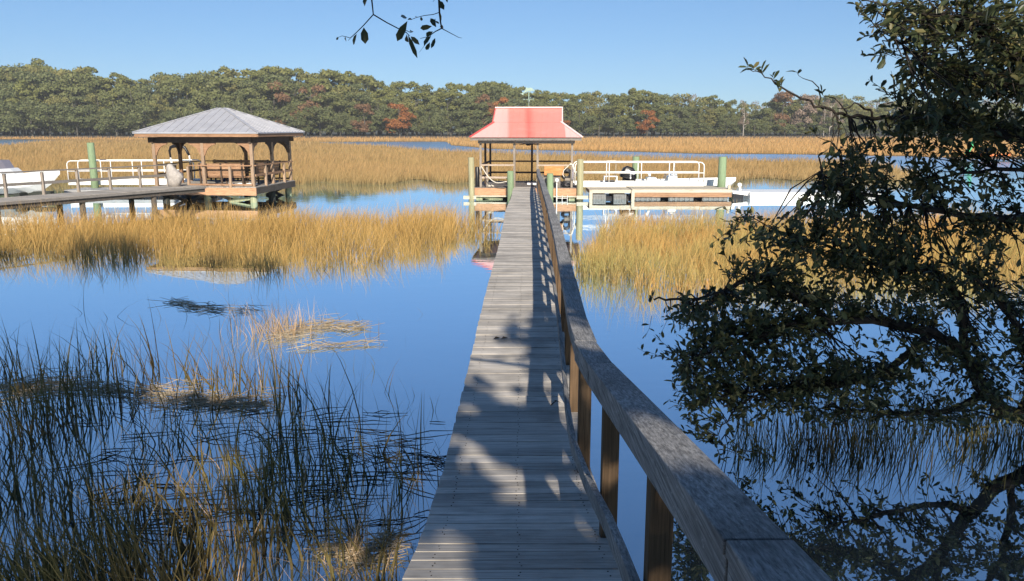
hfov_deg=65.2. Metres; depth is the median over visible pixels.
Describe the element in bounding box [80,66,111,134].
pine tree
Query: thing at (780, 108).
pine tree
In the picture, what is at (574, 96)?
pine tree
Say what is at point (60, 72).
broadleaf tree
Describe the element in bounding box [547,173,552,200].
piling
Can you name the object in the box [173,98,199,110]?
evergreen tree
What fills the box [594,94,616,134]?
evergreen tree
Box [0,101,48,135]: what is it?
marsh shrub
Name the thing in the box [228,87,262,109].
evergreen tree
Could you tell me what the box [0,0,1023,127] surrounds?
sky
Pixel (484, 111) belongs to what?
evergreen tree
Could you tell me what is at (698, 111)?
broadleaf tree
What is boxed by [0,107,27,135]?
marsh shrub
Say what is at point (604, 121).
marsh shrub
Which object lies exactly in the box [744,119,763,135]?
marsh shrub
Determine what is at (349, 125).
marsh shrub
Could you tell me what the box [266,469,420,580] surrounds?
boardwalk edge reeds
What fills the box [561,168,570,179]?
hose coil
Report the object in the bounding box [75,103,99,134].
evergreen tree
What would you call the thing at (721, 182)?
piling
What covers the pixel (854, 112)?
broadleaf tree
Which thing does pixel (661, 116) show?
marsh shrub
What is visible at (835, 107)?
evergreen tree
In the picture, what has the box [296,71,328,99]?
broadleaf tree
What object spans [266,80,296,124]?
autumn tree
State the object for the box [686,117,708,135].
marsh shrub
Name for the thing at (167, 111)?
evergreen tree
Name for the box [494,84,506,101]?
pine tree
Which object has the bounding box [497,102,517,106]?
evergreen tree
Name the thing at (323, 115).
tree
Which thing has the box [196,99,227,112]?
marsh shrub
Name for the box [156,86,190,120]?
evergreen tree
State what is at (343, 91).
evergreen tree
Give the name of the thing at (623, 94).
pine tree
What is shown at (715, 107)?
evergreen tree
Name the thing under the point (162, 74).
evergreen tree
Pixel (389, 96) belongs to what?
pine tree
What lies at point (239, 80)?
pine tree
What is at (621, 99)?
evergreen tree
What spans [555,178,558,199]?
lamp stake
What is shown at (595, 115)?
pine tree
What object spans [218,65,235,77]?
pine tree
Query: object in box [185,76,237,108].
evergreen tree
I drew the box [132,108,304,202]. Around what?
gazebo
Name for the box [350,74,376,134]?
pine tree
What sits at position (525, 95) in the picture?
pine tree
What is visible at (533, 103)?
evergreen tree
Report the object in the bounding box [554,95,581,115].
evergreen tree
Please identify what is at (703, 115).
broadleaf tree
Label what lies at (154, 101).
evergreen tree
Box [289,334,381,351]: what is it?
reed raft
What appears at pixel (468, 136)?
ground
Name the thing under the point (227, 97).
evergreen tree
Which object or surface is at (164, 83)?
evergreen tree
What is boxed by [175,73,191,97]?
pine tree
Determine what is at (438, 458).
reed raft
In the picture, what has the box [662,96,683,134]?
broadleaf tree
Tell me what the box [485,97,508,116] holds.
autumn tree
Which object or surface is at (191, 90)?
pine tree
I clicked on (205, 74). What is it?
evergreen tree
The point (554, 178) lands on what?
dock box
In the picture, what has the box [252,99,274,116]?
evergreen tree
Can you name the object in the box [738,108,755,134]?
evergreen tree
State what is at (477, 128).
marsh shrub
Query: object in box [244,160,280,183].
bench
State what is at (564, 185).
hose coil
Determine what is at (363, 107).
autumn tree
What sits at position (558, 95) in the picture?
broadleaf tree
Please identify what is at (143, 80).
pine tree
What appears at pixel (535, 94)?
pine tree
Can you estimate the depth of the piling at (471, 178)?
39.97 m
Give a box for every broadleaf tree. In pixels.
[1,72,21,134]
[21,65,49,134]
[40,69,79,134]
[40,97,79,135]
[43,95,68,134]
[67,66,101,134]
[78,93,111,134]
[85,78,127,134]
[141,78,167,86]
[145,93,176,123]
[147,74,176,105]
[221,68,248,99]
[221,77,236,98]
[293,101,320,135]
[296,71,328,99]
[306,104,327,128]
[330,85,367,134]
[358,81,380,134]
[393,97,419,135]
[415,114,431,134]
[553,92,573,111]
[569,100,596,134]
[583,90,613,134]
[588,97,612,134]
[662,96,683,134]
[668,93,698,134]
[680,106,705,134]
[681,99,695,134]
[689,96,708,134]
[697,114,710,134]
[705,109,723,134]
[736,104,751,134]
[738,104,760,134]
[776,123,791,134]
[784,99,821,134]
[826,98,857,134]
[846,106,871,134]
[849,96,864,110]
[852,100,876,134]
[857,107,879,134]
[884,100,906,115]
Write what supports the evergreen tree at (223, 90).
on the forest ground at (581, 133)
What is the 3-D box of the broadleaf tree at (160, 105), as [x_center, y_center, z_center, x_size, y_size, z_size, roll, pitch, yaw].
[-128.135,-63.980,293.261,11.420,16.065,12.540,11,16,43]
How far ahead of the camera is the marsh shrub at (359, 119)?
290.30 m
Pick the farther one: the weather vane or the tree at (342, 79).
the tree at (342, 79)
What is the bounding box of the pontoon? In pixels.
[729,183,880,198]
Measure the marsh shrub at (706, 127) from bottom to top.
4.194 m
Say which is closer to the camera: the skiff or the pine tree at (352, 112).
the skiff
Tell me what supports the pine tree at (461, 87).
on the forest ground at (581, 133)
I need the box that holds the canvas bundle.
[166,164,183,186]
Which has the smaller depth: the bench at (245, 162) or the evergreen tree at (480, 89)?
the bench at (245, 162)
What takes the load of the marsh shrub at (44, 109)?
on the forest ground at (581, 133)
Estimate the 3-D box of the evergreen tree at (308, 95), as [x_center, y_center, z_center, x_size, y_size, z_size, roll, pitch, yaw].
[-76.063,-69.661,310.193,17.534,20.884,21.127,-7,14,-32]
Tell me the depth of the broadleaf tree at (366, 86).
326.82 m
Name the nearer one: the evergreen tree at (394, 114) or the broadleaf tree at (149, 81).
the evergreen tree at (394, 114)
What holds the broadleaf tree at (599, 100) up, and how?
on the forest ground at (581, 133)
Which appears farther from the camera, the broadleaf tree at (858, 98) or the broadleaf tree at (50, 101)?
the broadleaf tree at (858, 98)
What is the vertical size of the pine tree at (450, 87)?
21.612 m
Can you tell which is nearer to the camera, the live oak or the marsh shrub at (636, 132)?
the live oak
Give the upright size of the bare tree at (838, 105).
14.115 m
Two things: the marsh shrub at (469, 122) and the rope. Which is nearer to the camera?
the rope
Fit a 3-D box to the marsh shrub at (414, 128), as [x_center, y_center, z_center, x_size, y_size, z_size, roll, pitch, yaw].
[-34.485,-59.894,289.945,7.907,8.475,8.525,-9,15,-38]
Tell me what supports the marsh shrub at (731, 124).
on the forest ground at (581, 133)
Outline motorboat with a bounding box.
[0,160,59,193]
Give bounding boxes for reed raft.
[0,362,296,423]
[154,296,265,313]
[264,313,381,343]
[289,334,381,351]
[304,524,415,570]
[355,443,446,466]
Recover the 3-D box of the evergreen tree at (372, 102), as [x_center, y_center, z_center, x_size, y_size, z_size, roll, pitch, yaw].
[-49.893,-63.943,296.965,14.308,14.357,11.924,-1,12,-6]
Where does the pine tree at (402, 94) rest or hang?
on the forest ground at (581, 133)
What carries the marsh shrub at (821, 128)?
on the forest ground at (581, 133)
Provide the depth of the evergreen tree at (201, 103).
292.05 m
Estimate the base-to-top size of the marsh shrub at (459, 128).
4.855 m
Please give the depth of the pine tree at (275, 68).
321.30 m
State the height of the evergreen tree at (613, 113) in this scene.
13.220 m
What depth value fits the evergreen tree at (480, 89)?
308.27 m
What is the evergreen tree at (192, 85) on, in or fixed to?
on the forest ground at (581, 133)
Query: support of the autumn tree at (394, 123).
on the forest ground at (581, 133)
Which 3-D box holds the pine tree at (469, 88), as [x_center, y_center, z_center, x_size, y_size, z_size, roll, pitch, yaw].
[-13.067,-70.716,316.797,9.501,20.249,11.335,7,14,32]
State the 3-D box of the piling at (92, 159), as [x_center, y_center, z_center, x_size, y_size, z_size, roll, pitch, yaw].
[-22.911,-6.224,43.840,0.395,3.701,0.393,0,12,0]
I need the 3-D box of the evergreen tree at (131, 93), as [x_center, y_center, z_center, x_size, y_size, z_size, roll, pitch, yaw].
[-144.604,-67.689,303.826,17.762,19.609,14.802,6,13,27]
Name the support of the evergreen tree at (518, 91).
on the forest ground at (581, 133)
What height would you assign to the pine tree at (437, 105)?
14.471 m
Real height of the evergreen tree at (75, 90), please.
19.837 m
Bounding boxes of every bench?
[197,163,248,185]
[210,159,269,180]
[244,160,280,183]
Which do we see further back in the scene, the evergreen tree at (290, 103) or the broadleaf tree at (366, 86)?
the broadleaf tree at (366, 86)
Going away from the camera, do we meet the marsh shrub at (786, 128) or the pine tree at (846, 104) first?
the marsh shrub at (786, 128)
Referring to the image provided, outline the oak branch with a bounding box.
[336,0,459,56]
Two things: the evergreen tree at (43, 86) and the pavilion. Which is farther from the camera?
the evergreen tree at (43, 86)
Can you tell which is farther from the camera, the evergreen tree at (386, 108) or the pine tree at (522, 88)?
the pine tree at (522, 88)
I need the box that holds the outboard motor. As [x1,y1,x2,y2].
[620,166,635,180]
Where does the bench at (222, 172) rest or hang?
on the gazebo
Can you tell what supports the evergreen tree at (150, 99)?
on the forest ground at (581, 133)
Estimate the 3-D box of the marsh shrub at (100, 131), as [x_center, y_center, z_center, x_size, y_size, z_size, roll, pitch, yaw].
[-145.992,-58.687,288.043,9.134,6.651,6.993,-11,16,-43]
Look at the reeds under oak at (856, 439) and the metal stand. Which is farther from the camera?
the metal stand
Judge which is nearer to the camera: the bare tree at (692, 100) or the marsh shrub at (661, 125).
the marsh shrub at (661, 125)
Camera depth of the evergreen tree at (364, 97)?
292.91 m
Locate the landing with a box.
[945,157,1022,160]
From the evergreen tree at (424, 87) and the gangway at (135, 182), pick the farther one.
the evergreen tree at (424, 87)
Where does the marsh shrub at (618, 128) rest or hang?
on the forest ground at (581, 133)
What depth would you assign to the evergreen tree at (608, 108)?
297.46 m
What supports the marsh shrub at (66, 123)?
on the forest ground at (581, 133)
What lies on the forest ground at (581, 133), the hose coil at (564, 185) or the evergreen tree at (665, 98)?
the evergreen tree at (665, 98)
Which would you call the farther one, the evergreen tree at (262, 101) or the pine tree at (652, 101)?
the pine tree at (652, 101)
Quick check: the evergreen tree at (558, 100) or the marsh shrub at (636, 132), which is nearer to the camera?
the marsh shrub at (636, 132)
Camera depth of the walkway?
33.41 m
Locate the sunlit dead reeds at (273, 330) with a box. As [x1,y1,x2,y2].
[194,290,339,342]
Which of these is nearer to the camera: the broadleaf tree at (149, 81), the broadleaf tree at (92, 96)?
the broadleaf tree at (92, 96)
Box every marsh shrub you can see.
[0,97,58,135]
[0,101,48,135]
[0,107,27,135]
[13,103,84,135]
[51,104,85,135]
[55,105,112,135]
[58,117,93,135]
[93,103,134,135]
[94,119,115,135]
[115,103,158,129]
[119,118,142,135]
[159,112,179,123]
[181,110,197,117]
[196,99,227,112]
[218,99,250,114]
[250,99,294,127]
[270,113,298,126]
[284,111,311,129]
[295,115,316,135]
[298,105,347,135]
[312,110,348,135]
[326,114,353,135]
[339,116,363,135]
[351,114,369,135]
[359,107,388,135]
[375,116,396,135]
[391,119,408,135]
[410,113,427,135]
[418,124,432,135]
[424,109,471,135]
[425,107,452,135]
[453,124,465,134]
[460,114,484,131]
[472,116,490,132]
[566,116,582,127]
[571,115,601,135]
[584,117,615,135]
[600,116,624,135]
[617,116,637,135]
[630,125,640,135]
[644,114,670,135]
[653,116,673,135]
[662,117,686,135]
[682,123,694,133]
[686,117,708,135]
[702,125,719,135]
[715,122,737,135]
[733,117,749,135]
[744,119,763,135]
[759,121,773,133]
[775,119,796,135]
[786,122,803,135]
[801,117,830,135]
[821,117,847,135]
[830,119,849,135]
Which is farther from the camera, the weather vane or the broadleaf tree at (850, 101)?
the broadleaf tree at (850, 101)
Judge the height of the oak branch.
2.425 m
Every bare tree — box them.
[683,93,702,134]
[739,100,749,134]
[819,101,828,135]
[825,98,837,135]
[835,99,843,135]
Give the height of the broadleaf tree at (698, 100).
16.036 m
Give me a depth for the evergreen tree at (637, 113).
291.62 m
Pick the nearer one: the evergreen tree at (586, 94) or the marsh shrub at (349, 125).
the marsh shrub at (349, 125)
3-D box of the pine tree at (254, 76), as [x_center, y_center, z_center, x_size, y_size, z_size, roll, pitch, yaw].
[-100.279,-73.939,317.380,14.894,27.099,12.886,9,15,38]
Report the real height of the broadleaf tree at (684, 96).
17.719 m
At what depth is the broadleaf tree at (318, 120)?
290.90 m
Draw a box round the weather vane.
[520,87,533,106]
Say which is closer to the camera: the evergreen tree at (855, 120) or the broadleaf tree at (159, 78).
the evergreen tree at (855, 120)
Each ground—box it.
[0,128,960,135]
[0,136,956,137]
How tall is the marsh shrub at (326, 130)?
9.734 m
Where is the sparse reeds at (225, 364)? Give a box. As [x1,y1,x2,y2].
[0,289,446,467]
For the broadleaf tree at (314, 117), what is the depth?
291.28 m
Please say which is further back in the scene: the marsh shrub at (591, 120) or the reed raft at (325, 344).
the marsh shrub at (591, 120)
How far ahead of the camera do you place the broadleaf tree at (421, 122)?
297.07 m
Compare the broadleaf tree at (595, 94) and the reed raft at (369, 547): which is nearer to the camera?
the reed raft at (369, 547)
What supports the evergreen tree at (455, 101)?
on the forest ground at (581, 133)
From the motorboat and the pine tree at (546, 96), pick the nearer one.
the motorboat
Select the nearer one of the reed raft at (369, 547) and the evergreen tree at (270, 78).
the reed raft at (369, 547)
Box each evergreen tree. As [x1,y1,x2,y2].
[0,64,16,81]
[0,81,35,135]
[4,63,26,134]
[8,70,63,134]
[22,82,64,134]
[27,75,72,134]
[50,85,101,134]
[51,95,97,135]
[62,71,103,134]
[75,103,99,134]
[77,85,114,134]
[95,86,134,134]
[114,106,131,134]
[115,86,148,122]
[127,104,149,132]
[130,84,175,106]
[132,91,161,120]
[138,99,164,125]
[150,72,186,86]
[153,91,175,107]
[156,77,185,102]
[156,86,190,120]
[156,109,183,122]
[164,72,208,118]
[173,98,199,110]
[180,99,211,116]
[183,80,219,107]
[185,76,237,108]
[190,70,209,82]
[202,79,242,107]
[221,93,250,112]
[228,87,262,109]
[236,78,273,114]
[239,86,260,113]
[246,72,297,110]
[251,82,293,126]
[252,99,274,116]
[273,97,300,116]
[277,81,312,119]
[286,101,305,128]
[295,92,305,134]
[301,86,337,134]
[311,92,344,135]
[326,88,355,114]
[328,100,349,135]
[341,83,380,134]
[346,95,375,134]
[362,99,391,134]
[379,97,401,134]
[382,85,409,134]
[390,111,409,130]
[412,83,448,134]
[417,104,438,134]
[431,109,449,135]
[448,101,480,135]
[453,98,475,134]
[459,94,488,132]
[466,85,491,115]
[470,108,493,131]
[474,86,501,105]
[476,81,512,94]
[496,91,526,106]
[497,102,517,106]
[505,87,522,102]
[522,100,541,105]
[534,102,554,106]
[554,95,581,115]
[555,100,579,123]
[563,113,569,122]
[566,98,588,132]
[566,102,589,133]
[581,92,602,134]
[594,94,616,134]
[597,105,624,134]
[605,95,637,134]
[605,104,622,134]
[624,94,648,134]
[625,112,638,134]
[628,109,645,131]
[646,102,671,134]
[651,93,673,134]
[663,106,682,134]
[668,109,691,134]
[672,106,697,134]
[679,107,695,134]
[688,106,718,134]
[697,100,725,134]
[715,114,730,135]
[722,108,738,134]
[727,98,746,134]
[727,112,740,134]
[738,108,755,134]
[741,118,755,135]
[750,111,772,134]
[751,108,763,134]
[752,102,778,134]
[760,109,780,134]
[778,106,797,134]
[789,111,807,134]
[797,111,816,134]
[812,97,826,134]
[812,116,822,135]
[820,104,839,134]
[822,94,846,134]
[829,109,845,132]
[840,113,859,134]
[866,97,889,134]
[877,104,897,122]
[1008,105,1023,119]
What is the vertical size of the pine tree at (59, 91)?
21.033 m
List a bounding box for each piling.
[87,143,98,187]
[468,157,474,200]
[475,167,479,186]
[507,171,513,200]
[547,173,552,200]
[576,159,583,199]
[632,156,639,178]
[717,157,726,186]
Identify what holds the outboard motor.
attached to the skiff
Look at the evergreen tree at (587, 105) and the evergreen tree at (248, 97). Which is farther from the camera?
the evergreen tree at (587, 105)
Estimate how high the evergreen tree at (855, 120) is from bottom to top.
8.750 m
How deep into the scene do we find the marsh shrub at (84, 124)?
286.80 m
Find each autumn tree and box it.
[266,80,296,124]
[297,83,325,134]
[350,103,374,135]
[382,102,416,135]
[471,93,494,127]
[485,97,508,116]
[635,109,659,135]
[771,91,797,134]
[789,94,818,135]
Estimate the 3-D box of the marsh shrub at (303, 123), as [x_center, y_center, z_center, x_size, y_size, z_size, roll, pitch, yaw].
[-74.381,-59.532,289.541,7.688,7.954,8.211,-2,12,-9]
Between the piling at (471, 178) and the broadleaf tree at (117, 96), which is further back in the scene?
the broadleaf tree at (117, 96)
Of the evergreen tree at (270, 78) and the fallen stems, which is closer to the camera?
the fallen stems
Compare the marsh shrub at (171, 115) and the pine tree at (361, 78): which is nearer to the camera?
the marsh shrub at (171, 115)
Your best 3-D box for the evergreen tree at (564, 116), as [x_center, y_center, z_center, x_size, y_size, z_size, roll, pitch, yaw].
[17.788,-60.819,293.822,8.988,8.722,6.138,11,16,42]
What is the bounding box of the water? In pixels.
[0,139,1023,580]
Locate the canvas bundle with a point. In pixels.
(174, 176)
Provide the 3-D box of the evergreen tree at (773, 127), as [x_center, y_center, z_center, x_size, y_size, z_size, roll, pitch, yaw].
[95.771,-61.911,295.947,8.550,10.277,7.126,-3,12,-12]
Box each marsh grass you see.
[0,135,1023,156]
[0,139,916,185]
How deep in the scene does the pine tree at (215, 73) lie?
327.25 m
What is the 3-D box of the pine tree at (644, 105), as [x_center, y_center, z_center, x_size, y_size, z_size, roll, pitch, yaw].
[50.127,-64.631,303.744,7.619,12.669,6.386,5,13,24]
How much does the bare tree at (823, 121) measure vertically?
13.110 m
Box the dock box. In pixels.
[542,174,560,187]
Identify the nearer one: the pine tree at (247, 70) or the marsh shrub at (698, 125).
the marsh shrub at (698, 125)
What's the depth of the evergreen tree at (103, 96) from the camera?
294.19 m
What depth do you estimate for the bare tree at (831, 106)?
286.22 m
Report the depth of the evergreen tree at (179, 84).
295.96 m
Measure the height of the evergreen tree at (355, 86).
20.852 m
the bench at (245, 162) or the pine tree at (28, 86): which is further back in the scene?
the pine tree at (28, 86)
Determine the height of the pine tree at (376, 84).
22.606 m
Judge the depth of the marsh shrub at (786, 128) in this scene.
288.91 m
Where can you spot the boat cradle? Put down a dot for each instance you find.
(32, 193)
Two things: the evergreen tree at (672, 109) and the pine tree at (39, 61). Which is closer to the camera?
the evergreen tree at (672, 109)
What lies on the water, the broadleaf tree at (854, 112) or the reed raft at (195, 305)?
the reed raft at (195, 305)
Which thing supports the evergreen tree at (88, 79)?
on the forest ground at (581, 133)
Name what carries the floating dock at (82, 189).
on the water
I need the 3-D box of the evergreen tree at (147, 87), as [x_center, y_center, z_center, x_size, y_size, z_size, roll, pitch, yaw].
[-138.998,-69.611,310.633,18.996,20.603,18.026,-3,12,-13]
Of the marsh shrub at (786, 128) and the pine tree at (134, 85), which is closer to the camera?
the marsh shrub at (786, 128)
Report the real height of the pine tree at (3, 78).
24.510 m
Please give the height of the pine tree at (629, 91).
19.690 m
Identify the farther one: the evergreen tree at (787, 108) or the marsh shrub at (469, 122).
the evergreen tree at (787, 108)
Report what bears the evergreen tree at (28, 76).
on the forest ground at (581, 133)
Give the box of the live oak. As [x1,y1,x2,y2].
[638,0,1023,463]
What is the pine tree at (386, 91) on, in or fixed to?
on the forest ground at (581, 133)
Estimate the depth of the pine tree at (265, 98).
304.44 m
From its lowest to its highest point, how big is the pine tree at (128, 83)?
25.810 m
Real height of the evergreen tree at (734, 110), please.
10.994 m
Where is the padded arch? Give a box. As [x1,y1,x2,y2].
[169,144,190,162]
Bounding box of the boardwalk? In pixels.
[402,169,832,580]
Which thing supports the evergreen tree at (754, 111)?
on the forest ground at (581, 133)
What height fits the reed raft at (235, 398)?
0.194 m
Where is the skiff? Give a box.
[636,163,735,187]
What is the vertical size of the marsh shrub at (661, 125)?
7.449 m
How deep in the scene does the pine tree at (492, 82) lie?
327.40 m
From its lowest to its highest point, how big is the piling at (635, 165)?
2.851 m
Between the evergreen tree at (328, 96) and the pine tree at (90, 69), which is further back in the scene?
the pine tree at (90, 69)
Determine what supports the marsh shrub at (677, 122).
on the forest ground at (581, 133)
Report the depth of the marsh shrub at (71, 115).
286.49 m
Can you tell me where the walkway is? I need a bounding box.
[0,164,205,223]
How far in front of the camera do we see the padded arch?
45.68 m
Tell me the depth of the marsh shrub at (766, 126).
286.66 m
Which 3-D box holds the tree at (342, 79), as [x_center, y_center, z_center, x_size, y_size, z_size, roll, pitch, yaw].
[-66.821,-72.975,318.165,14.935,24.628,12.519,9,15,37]
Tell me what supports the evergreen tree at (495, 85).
on the forest ground at (581, 133)
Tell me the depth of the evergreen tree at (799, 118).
295.89 m
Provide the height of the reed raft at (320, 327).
0.187 m
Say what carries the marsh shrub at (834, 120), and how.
on the forest ground at (581, 133)
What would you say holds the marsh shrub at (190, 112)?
on the forest ground at (581, 133)
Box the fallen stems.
[49,407,452,543]
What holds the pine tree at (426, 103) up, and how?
on the forest ground at (581, 133)
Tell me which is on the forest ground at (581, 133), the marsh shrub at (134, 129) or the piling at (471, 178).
the marsh shrub at (134, 129)
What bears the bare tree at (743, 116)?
on the forest ground at (581, 133)
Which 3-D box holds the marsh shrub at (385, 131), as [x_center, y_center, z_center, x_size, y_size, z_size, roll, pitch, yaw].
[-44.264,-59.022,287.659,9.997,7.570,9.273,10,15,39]
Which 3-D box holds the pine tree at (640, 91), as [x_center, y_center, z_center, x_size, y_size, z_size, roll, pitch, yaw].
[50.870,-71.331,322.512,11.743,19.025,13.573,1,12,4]
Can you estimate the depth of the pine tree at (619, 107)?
290.75 m
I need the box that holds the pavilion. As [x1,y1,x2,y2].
[463,107,587,199]
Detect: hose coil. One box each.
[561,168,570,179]
[561,181,570,187]
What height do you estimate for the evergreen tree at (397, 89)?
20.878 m
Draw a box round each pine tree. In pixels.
[0,74,9,134]
[4,79,43,135]
[19,84,42,135]
[24,58,51,84]
[46,85,79,133]
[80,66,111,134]
[94,84,122,134]
[99,72,135,134]
[106,83,130,134]
[125,80,137,96]
[132,78,147,96]
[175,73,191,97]
[184,84,210,107]
[207,70,221,89]
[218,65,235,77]
[226,78,246,107]
[234,68,268,79]
[249,69,266,81]
[252,65,276,80]
[262,92,301,109]
[269,65,288,77]
[278,67,296,77]
[292,67,305,91]
[303,73,332,134]
[307,69,339,134]
[320,78,339,134]
[330,70,355,134]
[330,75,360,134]
[345,105,358,134]
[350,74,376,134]
[367,80,385,130]
[370,89,384,134]
[379,86,396,134]
[379,93,401,134]
[389,81,418,134]
[395,93,419,134]
[404,91,429,134]
[417,99,432,134]
[426,99,441,134]
[430,88,448,110]
[436,82,462,134]
[438,91,459,134]
[450,83,472,134]
[467,86,489,108]
[474,81,496,93]
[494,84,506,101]
[516,86,525,106]
[521,92,532,101]
[530,89,548,102]
[536,91,557,104]
[561,94,585,117]
[588,113,601,134]
[613,103,627,135]
[618,93,632,115]
[624,87,643,134]
[629,89,650,134]
[635,103,650,134]
[636,91,652,108]
[647,93,664,113]
[657,104,673,134]
[702,95,724,125]
[713,106,727,134]
[721,101,736,134]
[768,102,787,134]
[836,100,855,134]
[861,113,877,135]
[873,108,887,134]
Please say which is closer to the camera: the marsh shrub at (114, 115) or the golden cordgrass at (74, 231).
the golden cordgrass at (74, 231)
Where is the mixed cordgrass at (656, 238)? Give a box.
[569,200,1023,294]
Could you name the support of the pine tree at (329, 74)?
on the forest ground at (581, 133)
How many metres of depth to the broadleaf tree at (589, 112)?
304.61 m
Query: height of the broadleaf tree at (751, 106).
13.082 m
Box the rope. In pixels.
[480,166,506,182]
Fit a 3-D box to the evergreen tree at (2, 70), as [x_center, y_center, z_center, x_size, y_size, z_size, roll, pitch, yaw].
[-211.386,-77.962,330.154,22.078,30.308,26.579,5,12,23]
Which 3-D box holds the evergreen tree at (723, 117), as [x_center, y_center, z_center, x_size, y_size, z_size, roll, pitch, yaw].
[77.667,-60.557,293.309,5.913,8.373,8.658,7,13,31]
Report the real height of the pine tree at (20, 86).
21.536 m
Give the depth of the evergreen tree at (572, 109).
295.24 m
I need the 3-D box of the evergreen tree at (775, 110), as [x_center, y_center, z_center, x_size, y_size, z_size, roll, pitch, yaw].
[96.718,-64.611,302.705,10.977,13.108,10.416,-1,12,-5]
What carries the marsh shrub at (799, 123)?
on the forest ground at (581, 133)
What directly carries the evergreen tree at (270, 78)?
on the forest ground at (581, 133)
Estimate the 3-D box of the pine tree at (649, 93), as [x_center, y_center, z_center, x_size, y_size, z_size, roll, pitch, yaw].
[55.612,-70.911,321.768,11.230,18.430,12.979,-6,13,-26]
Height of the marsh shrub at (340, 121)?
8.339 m
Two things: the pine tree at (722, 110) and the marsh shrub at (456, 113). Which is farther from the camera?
the pine tree at (722, 110)
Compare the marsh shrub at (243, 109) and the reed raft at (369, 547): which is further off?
the marsh shrub at (243, 109)
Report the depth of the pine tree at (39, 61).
329.99 m
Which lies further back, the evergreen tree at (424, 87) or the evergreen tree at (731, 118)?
the evergreen tree at (424, 87)
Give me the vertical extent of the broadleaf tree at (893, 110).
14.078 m
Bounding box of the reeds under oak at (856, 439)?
[723,369,1023,467]
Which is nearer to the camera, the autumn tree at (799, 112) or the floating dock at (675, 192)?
the floating dock at (675, 192)
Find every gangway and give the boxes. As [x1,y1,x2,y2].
[66,159,202,184]
[573,161,704,186]
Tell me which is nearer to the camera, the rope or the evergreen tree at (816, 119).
the rope
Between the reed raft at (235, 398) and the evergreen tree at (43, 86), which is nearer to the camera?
the reed raft at (235, 398)
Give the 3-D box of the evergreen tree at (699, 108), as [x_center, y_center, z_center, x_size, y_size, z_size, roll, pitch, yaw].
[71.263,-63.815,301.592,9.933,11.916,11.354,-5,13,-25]
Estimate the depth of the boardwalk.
4.83 m
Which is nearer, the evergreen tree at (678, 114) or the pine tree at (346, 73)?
the evergreen tree at (678, 114)
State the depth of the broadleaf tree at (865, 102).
322.95 m
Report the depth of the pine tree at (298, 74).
325.86 m
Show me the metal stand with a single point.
(610, 180)
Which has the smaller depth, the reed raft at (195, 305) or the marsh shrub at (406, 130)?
the reed raft at (195, 305)
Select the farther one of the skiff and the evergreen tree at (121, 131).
the evergreen tree at (121, 131)
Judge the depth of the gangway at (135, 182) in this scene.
44.36 m
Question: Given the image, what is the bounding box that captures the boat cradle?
[0,191,53,196]
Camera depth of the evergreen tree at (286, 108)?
293.19 m
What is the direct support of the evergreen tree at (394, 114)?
on the forest ground at (581, 133)
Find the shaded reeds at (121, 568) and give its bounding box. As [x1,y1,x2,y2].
[0,299,438,580]
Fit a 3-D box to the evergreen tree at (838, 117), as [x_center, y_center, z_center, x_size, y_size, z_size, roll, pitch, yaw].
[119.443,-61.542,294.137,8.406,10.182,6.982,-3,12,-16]
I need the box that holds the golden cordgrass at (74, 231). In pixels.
[0,196,502,274]
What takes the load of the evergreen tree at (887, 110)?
on the forest ground at (581, 133)
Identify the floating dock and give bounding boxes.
[64,187,199,195]
[586,185,731,199]
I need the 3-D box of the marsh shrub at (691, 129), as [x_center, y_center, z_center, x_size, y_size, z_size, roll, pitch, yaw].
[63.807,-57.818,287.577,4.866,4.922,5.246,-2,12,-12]
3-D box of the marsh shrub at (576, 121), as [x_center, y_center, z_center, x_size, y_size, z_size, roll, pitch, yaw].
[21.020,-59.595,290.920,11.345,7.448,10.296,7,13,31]
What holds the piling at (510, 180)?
in the water
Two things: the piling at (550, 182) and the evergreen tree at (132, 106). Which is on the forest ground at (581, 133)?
the evergreen tree at (132, 106)
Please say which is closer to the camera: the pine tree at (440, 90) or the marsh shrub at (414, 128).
the marsh shrub at (414, 128)
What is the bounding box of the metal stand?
[603,176,617,181]
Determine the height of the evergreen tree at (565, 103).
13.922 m
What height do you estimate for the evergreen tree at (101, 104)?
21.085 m
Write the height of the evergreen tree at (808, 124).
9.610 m
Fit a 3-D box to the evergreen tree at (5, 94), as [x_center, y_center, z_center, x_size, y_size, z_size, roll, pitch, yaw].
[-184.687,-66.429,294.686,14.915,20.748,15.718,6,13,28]
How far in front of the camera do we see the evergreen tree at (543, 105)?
289.69 m
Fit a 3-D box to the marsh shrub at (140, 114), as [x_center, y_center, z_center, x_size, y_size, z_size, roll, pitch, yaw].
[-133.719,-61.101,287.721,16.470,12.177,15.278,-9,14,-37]

